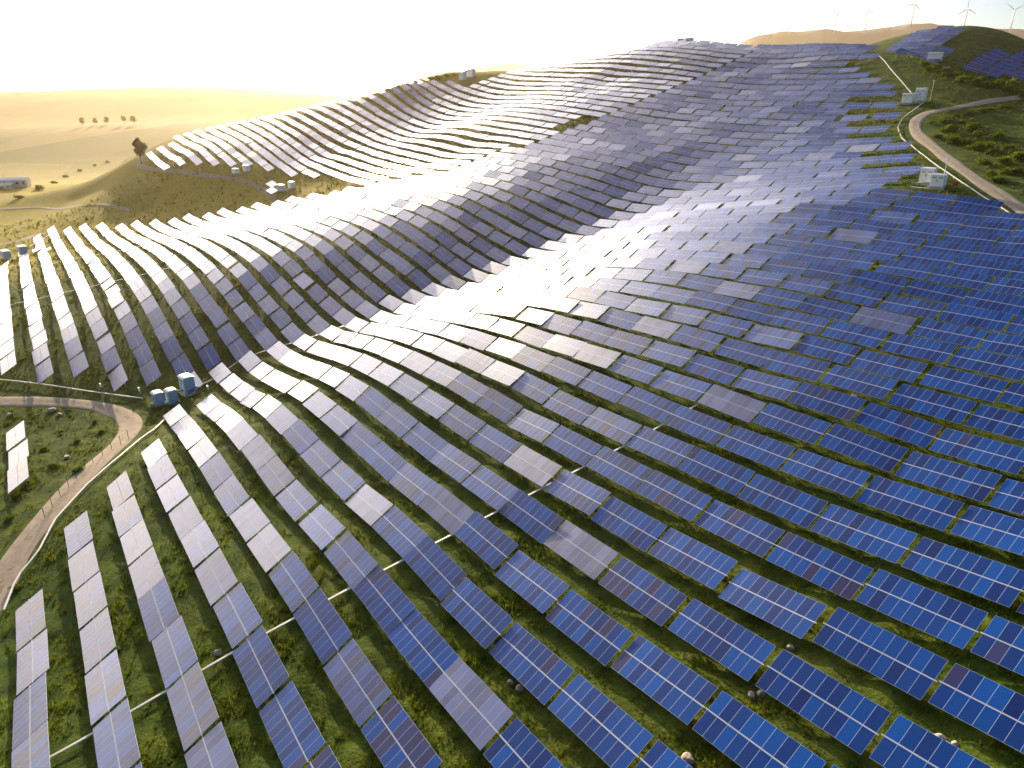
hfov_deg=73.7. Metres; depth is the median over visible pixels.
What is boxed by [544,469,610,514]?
solar table
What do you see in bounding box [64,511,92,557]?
solar table
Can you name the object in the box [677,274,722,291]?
solar table
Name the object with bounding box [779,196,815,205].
solar table
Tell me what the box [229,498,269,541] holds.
solar table
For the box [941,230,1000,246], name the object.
solar table
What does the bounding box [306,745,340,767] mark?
solar table
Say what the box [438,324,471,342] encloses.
solar table
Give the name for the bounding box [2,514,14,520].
shrub
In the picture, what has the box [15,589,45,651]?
solar table
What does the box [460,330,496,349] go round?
solar table
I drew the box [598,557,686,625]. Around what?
solar table
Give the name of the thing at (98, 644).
solar table
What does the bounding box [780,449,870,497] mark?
solar table
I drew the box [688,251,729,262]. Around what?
solar table
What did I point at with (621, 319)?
solar table
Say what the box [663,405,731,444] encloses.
solar table
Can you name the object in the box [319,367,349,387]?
solar table
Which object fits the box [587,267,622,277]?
solar table
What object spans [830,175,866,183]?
solar table
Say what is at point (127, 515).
solar table
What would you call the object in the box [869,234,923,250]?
solar table
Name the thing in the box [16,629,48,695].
solar table
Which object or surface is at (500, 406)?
solar table
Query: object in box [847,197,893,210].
solar table
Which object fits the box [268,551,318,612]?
solar table
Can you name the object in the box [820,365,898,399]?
solar table
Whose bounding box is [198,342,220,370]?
solar table
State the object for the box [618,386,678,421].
solar table
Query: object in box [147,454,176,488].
solar table
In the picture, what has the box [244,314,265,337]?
solar table
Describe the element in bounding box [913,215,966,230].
solar table
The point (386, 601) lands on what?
solar table
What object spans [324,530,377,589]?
solar table
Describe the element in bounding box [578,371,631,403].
solar table
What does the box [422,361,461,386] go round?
solar table
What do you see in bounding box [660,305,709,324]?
solar table
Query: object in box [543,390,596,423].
solar table
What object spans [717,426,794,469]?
solar table
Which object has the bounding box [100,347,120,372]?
solar table
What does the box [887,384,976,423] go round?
solar table
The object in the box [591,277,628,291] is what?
solar table
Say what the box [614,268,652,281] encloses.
solar table
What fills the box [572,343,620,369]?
solar table
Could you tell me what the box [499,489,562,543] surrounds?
solar table
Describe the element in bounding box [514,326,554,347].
solar table
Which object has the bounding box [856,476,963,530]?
solar table
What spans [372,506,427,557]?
solar table
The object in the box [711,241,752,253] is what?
solar table
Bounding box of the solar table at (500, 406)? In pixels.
[476,388,522,422]
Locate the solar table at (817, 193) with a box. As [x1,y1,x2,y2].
[797,189,834,198]
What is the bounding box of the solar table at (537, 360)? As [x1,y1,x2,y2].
[511,346,555,371]
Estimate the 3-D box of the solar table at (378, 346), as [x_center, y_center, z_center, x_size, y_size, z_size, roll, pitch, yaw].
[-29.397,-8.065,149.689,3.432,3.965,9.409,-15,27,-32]
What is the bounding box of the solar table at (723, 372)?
[682,354,743,384]
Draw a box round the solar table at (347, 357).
[333,348,361,365]
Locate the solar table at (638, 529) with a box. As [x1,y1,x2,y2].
[591,496,666,551]
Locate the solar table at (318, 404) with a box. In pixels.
[302,391,336,417]
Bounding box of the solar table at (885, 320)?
[849,306,917,333]
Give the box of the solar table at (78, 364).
[69,351,88,376]
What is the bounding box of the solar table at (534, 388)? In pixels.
[510,372,557,404]
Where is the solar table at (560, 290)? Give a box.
[542,285,576,296]
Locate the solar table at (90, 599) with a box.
[74,572,106,628]
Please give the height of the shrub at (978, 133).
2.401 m
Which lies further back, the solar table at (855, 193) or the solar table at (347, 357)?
the solar table at (855, 193)
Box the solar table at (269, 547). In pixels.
[247,523,290,571]
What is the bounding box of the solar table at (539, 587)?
[495,550,568,612]
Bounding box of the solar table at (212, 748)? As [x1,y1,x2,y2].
[184,721,237,767]
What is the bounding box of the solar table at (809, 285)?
[779,275,834,296]
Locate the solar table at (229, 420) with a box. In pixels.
[216,409,243,432]
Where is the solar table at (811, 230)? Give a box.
[788,224,833,237]
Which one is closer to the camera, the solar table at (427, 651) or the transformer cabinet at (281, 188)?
the solar table at (427, 651)
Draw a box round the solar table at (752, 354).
[714,338,775,368]
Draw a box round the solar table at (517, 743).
[483,718,564,767]
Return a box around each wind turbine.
[808,6,815,31]
[831,7,840,33]
[863,1,874,33]
[906,0,920,27]
[958,1,975,25]
[1008,4,1023,32]
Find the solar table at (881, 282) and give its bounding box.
[849,269,908,293]
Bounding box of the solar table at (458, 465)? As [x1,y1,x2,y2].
[429,443,480,482]
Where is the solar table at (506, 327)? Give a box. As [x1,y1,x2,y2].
[488,319,524,336]
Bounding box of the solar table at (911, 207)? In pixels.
[888,201,937,215]
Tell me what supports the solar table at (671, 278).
on the ground at (46, 138)
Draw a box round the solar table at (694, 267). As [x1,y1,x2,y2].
[667,260,709,274]
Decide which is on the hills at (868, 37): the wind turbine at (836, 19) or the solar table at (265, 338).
the wind turbine at (836, 19)
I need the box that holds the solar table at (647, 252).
[630,248,665,257]
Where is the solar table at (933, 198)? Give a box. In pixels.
[907,191,956,205]
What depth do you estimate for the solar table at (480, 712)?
61.06 m
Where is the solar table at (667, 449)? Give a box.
[626,426,694,466]
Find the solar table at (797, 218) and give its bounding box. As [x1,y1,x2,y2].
[773,212,815,223]
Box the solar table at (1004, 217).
[980,211,1023,224]
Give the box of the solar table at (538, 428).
[507,409,558,442]
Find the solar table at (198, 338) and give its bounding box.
[188,326,208,350]
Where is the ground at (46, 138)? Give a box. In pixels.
[0,26,1023,767]
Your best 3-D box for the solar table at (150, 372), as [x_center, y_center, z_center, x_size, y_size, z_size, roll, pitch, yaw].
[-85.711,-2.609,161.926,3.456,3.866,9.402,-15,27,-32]
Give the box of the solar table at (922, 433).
[853,402,942,447]
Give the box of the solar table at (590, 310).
[568,302,609,318]
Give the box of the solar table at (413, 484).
[389,463,437,504]
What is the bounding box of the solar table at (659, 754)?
[635,740,692,767]
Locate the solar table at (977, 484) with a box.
[895,451,1001,501]
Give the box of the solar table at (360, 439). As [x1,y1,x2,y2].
[341,422,380,457]
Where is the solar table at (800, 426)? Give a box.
[753,403,830,443]
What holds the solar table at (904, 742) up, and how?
on the ground at (46, 138)
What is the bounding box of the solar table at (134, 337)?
[125,326,144,350]
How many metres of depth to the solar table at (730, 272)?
143.85 m
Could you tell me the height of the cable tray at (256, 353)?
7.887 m
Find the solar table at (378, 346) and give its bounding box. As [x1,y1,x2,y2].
[363,338,392,354]
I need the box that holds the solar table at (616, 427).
[582,407,641,443]
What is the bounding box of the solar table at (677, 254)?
[659,249,696,259]
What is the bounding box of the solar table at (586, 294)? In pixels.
[567,286,605,301]
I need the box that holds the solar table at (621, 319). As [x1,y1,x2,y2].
[598,308,642,330]
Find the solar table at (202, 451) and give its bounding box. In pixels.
[189,436,217,467]
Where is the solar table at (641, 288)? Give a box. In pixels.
[620,281,661,298]
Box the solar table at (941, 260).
[898,249,957,267]
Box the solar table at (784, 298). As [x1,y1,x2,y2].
[753,287,807,309]
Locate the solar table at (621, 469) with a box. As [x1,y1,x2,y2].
[585,446,652,490]
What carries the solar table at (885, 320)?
on the ground at (46, 138)
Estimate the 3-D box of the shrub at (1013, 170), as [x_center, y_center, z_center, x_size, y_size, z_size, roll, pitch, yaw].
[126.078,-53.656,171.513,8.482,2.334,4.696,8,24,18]
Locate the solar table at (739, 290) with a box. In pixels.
[712,281,762,299]
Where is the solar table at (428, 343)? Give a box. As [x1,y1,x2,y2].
[411,334,444,353]
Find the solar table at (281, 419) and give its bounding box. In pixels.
[266,404,298,434]
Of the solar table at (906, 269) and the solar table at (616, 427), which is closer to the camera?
the solar table at (616, 427)
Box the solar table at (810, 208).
[791,203,833,213]
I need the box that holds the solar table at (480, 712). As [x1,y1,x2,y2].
[429,657,513,749]
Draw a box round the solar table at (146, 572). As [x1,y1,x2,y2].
[128,546,163,598]
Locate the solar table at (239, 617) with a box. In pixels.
[213,583,262,648]
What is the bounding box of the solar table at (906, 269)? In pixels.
[874,259,935,279]
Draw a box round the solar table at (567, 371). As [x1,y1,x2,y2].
[542,356,590,385]
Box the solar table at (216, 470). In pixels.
[200,452,232,490]
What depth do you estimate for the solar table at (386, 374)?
131.42 m
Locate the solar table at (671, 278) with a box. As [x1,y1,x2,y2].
[644,270,686,286]
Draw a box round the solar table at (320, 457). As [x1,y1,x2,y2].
[300,439,339,476]
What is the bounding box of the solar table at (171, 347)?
[161,335,182,361]
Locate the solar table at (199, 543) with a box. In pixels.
[181,520,218,567]
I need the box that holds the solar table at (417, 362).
[400,351,435,374]
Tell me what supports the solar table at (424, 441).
on the ground at (46, 138)
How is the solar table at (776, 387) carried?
on the ground at (46, 138)
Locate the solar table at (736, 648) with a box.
[668,598,775,680]
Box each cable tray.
[0,379,142,399]
[3,420,163,609]
[10,268,167,304]
[50,404,698,758]
[177,326,342,390]
[879,56,911,92]
[897,102,923,141]
[911,144,1008,211]
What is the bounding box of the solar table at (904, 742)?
[869,715,991,767]
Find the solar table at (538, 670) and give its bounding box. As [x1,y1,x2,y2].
[489,622,574,704]
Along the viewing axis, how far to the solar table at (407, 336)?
151.49 m
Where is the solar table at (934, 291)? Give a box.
[902,279,969,305]
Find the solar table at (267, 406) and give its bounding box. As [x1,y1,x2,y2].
[253,394,281,417]
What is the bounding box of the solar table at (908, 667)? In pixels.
[813,607,947,699]
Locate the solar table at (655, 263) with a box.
[635,258,674,269]
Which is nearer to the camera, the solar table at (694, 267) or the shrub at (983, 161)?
the solar table at (694, 267)
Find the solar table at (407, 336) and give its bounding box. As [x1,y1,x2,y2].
[392,328,422,345]
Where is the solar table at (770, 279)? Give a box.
[737,269,787,286]
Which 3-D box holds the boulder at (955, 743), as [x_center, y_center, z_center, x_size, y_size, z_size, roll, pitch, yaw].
[32.424,26.351,50.014,0.449,0.410,0.584,11,25,24]
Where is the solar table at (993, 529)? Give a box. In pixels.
[950,505,1023,555]
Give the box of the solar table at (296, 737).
[259,681,325,767]
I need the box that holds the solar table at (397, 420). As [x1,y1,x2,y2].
[377,403,417,437]
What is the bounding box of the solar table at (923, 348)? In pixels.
[880,333,957,363]
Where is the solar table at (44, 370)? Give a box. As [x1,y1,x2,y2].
[35,357,52,383]
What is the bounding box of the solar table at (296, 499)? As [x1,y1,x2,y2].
[275,479,316,521]
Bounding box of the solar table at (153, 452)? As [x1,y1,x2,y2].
[141,438,166,467]
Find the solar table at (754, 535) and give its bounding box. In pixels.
[694,500,784,556]
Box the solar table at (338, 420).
[320,405,357,435]
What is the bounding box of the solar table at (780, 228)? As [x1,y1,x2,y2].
[752,223,793,233]
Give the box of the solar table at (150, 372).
[139,359,160,385]
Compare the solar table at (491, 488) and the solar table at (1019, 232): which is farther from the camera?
the solar table at (1019, 232)
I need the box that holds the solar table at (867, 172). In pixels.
[847,168,884,176]
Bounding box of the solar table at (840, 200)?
[813,196,853,205]
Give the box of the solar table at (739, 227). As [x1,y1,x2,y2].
[720,223,759,231]
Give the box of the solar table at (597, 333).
[571,320,615,343]
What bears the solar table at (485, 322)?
on the ground at (46, 138)
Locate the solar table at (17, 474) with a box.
[7,456,28,492]
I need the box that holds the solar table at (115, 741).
[93,698,139,767]
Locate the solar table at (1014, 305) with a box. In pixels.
[961,289,1023,315]
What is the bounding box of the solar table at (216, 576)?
[194,548,237,605]
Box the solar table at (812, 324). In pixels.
[769,309,830,334]
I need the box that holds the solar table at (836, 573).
[766,532,873,599]
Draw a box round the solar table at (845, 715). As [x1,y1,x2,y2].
[755,649,890,754]
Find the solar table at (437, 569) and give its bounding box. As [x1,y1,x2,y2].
[404,536,466,599]
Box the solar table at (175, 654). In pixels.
[152,616,197,688]
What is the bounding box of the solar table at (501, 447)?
[469,424,520,462]
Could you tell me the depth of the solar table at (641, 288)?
146.00 m
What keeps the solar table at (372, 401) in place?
on the ground at (46, 138)
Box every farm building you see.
[0,177,31,186]
[0,182,13,188]
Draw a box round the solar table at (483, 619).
[441,577,513,648]
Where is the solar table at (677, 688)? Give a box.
[611,635,717,724]
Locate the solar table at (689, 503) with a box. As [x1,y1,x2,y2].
[635,470,711,520]
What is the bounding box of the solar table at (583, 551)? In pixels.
[543,520,618,579]
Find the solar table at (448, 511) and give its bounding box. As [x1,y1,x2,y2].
[419,484,473,534]
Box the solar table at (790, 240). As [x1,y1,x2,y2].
[768,233,813,247]
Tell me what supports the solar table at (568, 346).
on the ground at (46, 138)
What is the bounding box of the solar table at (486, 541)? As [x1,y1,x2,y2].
[454,511,518,569]
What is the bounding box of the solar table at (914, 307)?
[877,294,945,319]
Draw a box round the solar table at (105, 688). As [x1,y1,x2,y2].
[85,649,125,725]
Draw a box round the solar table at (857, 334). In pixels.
[821,320,888,347]
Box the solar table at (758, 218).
[739,213,778,222]
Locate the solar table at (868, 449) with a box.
[818,423,908,471]
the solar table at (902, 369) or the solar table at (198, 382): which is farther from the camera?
the solar table at (198, 382)
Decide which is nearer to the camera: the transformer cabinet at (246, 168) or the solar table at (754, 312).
the solar table at (754, 312)
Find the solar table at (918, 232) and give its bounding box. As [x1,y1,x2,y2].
[891,224,946,240]
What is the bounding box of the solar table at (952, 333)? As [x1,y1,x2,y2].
[911,319,988,347]
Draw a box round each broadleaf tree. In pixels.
[130,116,136,121]
[131,137,147,163]
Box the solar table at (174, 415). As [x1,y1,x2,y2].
[163,404,186,426]
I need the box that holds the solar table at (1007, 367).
[946,347,1023,380]
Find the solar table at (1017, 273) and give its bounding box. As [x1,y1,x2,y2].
[1007,264,1023,280]
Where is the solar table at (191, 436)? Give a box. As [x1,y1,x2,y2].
[178,423,205,449]
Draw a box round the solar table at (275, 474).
[256,455,294,495]
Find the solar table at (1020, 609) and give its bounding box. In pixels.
[1016,601,1023,613]
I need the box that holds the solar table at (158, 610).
[137,577,178,641]
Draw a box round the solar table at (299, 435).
[282,419,318,453]
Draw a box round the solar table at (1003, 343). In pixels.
[978,332,1023,357]
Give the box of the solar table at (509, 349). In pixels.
[486,337,525,359]
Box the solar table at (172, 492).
[157,474,188,512]
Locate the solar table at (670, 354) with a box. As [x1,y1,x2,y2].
[642,341,695,367]
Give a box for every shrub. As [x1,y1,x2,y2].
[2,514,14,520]
[7,583,23,590]
[10,492,24,499]
[19,479,31,486]
[35,185,43,189]
[39,446,50,450]
[46,463,59,468]
[71,465,83,473]
[919,59,930,66]
[924,65,931,71]
[929,133,942,138]
[931,63,940,69]
[932,69,944,72]
[935,118,951,123]
[944,124,960,131]
[945,136,960,144]
[946,132,964,137]
[949,71,961,75]
[955,74,972,82]
[959,138,975,143]
[962,121,982,129]
[966,140,998,149]
[971,77,981,85]
[972,130,983,136]
[974,157,992,164]
[975,108,986,111]
[981,81,998,86]
[981,82,991,86]
[985,148,996,153]
[986,169,998,177]
[987,177,1010,182]
[990,131,1005,139]
[993,156,1015,164]
[995,166,1023,174]
[997,104,1004,108]
[1000,143,1015,149]
[1002,84,1012,89]
[1004,77,1023,89]
[1009,87,1023,92]
[1011,151,1023,160]
[1017,91,1023,97]
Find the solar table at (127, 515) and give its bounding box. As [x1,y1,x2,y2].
[112,495,142,536]
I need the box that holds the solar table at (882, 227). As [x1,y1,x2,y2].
[849,218,898,234]
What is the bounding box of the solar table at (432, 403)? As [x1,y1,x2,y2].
[412,388,454,419]
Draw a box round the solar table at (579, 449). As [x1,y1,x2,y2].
[543,425,601,465]
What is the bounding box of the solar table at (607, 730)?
[548,674,653,767]
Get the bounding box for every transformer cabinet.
[0,249,11,260]
[17,245,28,256]
[150,389,166,407]
[164,387,180,405]
[177,373,198,397]
[231,168,240,174]
[242,165,251,172]
[277,184,286,192]
[287,181,295,189]
[458,72,466,80]
[466,69,474,77]
[899,93,914,105]
[912,88,928,103]
[916,167,937,185]
[927,52,936,60]
[927,173,948,189]
[935,52,943,61]
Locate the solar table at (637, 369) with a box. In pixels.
[609,355,662,384]
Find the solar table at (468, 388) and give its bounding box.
[447,373,489,403]
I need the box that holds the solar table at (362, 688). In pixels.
[323,639,391,726]
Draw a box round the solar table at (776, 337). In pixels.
[742,325,802,351]
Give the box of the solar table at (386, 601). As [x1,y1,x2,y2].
[353,565,414,633]
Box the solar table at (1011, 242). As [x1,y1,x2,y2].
[995,236,1023,249]
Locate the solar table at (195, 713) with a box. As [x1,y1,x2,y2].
[167,662,218,751]
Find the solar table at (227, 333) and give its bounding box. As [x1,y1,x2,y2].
[217,322,238,345]
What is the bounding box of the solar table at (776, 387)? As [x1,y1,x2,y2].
[732,369,800,400]
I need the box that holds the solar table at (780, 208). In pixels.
[758,203,797,213]
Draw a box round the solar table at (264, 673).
[232,626,288,707]
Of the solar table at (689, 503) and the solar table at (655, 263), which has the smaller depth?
the solar table at (689, 503)
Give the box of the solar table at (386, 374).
[368,363,403,386]
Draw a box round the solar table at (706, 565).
[648,528,737,589]
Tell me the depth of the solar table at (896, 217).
152.16 m
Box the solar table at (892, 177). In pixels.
[863,173,903,183]
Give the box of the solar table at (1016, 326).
[1005,315,1023,335]
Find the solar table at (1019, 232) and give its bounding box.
[1011,225,1023,236]
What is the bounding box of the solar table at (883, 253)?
[849,244,902,260]
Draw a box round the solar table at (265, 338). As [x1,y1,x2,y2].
[255,327,277,350]
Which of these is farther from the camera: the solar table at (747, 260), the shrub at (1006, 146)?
the shrub at (1006, 146)
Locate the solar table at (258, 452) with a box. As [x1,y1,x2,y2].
[241,434,275,470]
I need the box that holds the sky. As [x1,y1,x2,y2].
[0,0,1023,92]
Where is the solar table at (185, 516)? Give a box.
[168,496,202,539]
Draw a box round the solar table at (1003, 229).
[959,220,1016,238]
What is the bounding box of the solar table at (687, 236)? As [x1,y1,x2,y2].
[672,231,706,241]
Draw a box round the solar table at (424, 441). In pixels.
[401,423,447,459]
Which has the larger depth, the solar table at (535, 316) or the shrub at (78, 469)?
the solar table at (535, 316)
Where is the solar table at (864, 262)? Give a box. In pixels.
[823,252,878,269]
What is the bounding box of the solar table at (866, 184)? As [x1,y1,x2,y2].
[846,180,887,188]
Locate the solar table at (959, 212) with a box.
[932,205,985,220]
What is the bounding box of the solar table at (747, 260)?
[724,253,769,267]
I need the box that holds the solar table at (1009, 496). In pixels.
[988,479,1023,515]
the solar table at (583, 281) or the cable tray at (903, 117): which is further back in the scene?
the cable tray at (903, 117)
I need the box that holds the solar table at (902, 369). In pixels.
[850,350,927,382]
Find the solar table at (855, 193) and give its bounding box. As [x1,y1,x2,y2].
[832,188,871,197]
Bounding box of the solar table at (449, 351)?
[432,341,467,362]
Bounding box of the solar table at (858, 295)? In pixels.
[825,283,885,306]
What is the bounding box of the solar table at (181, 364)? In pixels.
[171,353,193,374]
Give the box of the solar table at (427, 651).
[387,608,458,688]
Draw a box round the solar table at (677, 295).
[651,286,696,303]
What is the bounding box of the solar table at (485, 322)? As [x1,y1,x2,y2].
[465,314,498,330]
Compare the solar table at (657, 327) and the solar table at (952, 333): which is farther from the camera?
the solar table at (657, 327)
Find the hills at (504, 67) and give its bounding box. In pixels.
[382,63,540,89]
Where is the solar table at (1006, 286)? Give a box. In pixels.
[985,277,1023,296]
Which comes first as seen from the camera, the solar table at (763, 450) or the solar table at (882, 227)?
the solar table at (763, 450)
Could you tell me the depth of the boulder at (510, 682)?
64.26 m
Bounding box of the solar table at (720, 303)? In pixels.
[686,291,735,313]
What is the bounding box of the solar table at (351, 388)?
[335,375,368,401]
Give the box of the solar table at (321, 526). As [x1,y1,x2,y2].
[299,504,344,549]
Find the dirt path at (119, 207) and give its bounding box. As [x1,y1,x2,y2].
[0,204,131,210]
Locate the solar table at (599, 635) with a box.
[545,590,632,665]
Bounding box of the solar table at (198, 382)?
[186,371,202,394]
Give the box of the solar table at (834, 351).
[792,335,860,364]
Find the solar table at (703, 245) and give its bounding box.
[681,240,718,250]
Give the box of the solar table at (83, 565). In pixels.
[68,541,98,591]
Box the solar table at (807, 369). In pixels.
[762,351,830,381]
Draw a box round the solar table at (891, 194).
[867,188,911,200]
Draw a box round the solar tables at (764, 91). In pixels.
[0,25,1023,767]
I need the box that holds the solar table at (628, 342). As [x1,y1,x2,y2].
[604,330,652,355]
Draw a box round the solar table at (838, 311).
[797,296,858,321]
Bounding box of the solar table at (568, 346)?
[542,334,586,357]
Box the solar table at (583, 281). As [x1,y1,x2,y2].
[565,276,600,286]
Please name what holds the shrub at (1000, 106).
on the ground at (46, 138)
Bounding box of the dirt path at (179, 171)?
[136,157,275,198]
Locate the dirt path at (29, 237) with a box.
[0,232,49,244]
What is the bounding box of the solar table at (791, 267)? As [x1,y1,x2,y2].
[761,258,810,275]
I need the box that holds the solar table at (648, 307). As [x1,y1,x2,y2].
[625,298,669,317]
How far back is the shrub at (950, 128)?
213.52 m
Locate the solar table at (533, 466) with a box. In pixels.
[503,445,561,486]
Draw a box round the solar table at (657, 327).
[631,316,680,339]
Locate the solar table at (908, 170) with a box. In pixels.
[883,165,924,175]
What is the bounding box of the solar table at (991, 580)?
[901,537,1023,607]
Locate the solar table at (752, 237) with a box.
[733,232,774,243]
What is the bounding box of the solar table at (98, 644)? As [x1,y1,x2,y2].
[80,607,115,673]
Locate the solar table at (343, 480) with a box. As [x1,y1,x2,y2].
[322,461,364,500]
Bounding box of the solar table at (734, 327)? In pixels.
[698,313,753,337]
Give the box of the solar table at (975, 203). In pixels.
[951,196,1004,211]
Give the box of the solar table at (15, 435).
[6,420,24,450]
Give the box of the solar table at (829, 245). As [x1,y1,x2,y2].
[807,238,856,252]
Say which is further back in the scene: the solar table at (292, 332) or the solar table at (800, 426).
the solar table at (292, 332)
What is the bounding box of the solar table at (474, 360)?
[455,348,494,372]
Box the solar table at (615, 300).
[594,291,636,308]
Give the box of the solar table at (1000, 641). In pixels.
[970,615,1023,675]
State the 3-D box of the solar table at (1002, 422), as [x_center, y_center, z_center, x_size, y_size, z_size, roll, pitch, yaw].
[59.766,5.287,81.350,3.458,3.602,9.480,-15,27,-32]
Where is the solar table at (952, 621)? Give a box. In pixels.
[855,569,987,648]
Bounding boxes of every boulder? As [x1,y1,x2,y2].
[47,408,56,412]
[213,649,221,655]
[507,679,513,684]
[516,684,523,691]
[681,752,693,765]
[748,691,754,698]
[757,690,765,697]
[787,644,794,650]
[935,733,947,740]
[951,740,958,746]
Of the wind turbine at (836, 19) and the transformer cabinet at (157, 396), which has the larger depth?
the wind turbine at (836, 19)
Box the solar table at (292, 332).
[281,322,303,343]
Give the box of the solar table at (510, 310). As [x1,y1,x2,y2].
[491,303,525,316]
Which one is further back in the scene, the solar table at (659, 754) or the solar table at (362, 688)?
the solar table at (362, 688)
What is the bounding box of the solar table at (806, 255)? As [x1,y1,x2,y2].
[782,247,832,263]
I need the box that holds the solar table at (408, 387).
[390,374,427,400]
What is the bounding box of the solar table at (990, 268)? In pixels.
[950,257,1015,279]
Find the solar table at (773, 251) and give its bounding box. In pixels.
[746,243,791,258]
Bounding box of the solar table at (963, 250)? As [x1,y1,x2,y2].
[920,240,978,257]
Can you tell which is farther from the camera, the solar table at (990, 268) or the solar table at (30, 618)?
the solar table at (990, 268)
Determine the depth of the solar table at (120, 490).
111.01 m
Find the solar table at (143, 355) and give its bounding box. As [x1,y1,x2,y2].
[133,341,152,367]
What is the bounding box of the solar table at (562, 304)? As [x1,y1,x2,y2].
[542,296,579,314]
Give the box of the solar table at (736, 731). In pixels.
[692,691,826,767]
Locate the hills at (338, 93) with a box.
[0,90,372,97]
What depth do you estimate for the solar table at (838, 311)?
118.96 m
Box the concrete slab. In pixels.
[910,186,938,189]
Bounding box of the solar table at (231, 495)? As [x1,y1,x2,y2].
[214,474,248,516]
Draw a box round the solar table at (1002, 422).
[965,404,1023,440]
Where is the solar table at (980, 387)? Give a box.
[919,365,1008,402]
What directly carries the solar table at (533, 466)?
on the ground at (46, 138)
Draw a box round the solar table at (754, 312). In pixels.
[726,300,780,324]
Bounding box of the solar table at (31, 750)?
[11,720,49,767]
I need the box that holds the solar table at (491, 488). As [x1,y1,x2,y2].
[462,465,518,510]
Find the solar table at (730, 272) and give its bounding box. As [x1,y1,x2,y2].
[700,263,746,281]
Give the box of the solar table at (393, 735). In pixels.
[361,696,441,767]
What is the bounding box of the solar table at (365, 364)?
[350,354,381,374]
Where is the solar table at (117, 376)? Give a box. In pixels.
[108,364,127,391]
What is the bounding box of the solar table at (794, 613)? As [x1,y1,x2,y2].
[719,569,826,638]
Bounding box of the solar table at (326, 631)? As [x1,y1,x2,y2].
[293,588,351,663]
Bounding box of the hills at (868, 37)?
[740,23,1023,48]
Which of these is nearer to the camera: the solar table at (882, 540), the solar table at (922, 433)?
the solar table at (882, 540)
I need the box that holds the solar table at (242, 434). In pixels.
[227,419,257,449]
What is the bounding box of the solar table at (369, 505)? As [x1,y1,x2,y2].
[345,484,392,525]
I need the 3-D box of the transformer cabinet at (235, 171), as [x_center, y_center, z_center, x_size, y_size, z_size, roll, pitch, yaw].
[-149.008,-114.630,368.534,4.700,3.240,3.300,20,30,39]
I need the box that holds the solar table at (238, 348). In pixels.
[227,336,249,360]
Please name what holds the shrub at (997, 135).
on the ground at (46, 138)
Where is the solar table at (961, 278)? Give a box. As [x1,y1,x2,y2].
[927,267,993,289]
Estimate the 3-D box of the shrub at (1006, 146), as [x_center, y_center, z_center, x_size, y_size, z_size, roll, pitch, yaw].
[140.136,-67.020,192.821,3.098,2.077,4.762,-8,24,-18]
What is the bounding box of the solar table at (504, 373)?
[481,360,525,386]
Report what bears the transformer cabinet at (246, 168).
on the ground at (46, 138)
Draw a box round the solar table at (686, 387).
[650,370,711,400]
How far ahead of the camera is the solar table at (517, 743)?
55.72 m
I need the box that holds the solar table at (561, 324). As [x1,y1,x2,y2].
[541,314,581,334]
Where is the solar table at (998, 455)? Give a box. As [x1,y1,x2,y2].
[929,428,1023,474]
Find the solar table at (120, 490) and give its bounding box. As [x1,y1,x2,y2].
[107,471,133,509]
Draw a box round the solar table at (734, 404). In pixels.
[698,384,765,422]
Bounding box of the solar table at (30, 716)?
[12,672,47,750]
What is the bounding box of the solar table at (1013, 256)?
[972,246,1023,266]
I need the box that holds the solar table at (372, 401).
[355,387,392,417]
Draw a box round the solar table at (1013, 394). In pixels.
[998,382,1023,409]
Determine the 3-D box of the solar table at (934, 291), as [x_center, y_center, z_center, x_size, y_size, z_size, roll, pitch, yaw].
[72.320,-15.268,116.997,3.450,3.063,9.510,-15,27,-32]
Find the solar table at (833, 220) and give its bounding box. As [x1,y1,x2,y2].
[810,214,855,227]
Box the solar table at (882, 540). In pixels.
[810,504,917,563]
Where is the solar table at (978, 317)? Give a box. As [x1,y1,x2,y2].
[937,303,1013,332]
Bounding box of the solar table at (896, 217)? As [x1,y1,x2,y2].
[869,211,916,223]
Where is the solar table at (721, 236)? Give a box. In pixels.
[701,231,739,241]
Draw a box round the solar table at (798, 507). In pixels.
[737,474,827,527]
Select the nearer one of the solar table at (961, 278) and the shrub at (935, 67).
the solar table at (961, 278)
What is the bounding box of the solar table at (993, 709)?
[928,663,1023,753]
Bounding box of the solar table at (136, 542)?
[120,519,152,564]
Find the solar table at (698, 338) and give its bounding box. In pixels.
[670,325,724,351]
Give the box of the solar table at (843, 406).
[787,382,865,420]
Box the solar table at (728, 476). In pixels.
[677,447,754,495]
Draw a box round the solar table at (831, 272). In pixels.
[803,262,857,282]
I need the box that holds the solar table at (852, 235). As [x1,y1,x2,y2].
[828,228,878,243]
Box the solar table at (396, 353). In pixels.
[380,344,412,363]
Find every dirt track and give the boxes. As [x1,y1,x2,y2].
[0,397,142,610]
[909,95,1023,213]
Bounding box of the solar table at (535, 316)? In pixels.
[516,308,553,327]
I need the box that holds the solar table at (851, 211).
[828,205,873,218]
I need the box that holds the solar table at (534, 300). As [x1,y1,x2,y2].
[517,293,552,308]
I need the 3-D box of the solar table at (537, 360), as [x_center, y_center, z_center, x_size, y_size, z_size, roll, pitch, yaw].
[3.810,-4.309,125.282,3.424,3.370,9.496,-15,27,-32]
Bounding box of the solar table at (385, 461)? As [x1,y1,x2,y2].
[363,441,407,480]
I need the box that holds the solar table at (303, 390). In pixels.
[288,380,318,401]
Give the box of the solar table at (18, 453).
[8,439,28,468]
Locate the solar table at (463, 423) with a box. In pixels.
[439,405,484,439]
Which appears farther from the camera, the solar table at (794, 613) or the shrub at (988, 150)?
the shrub at (988, 150)

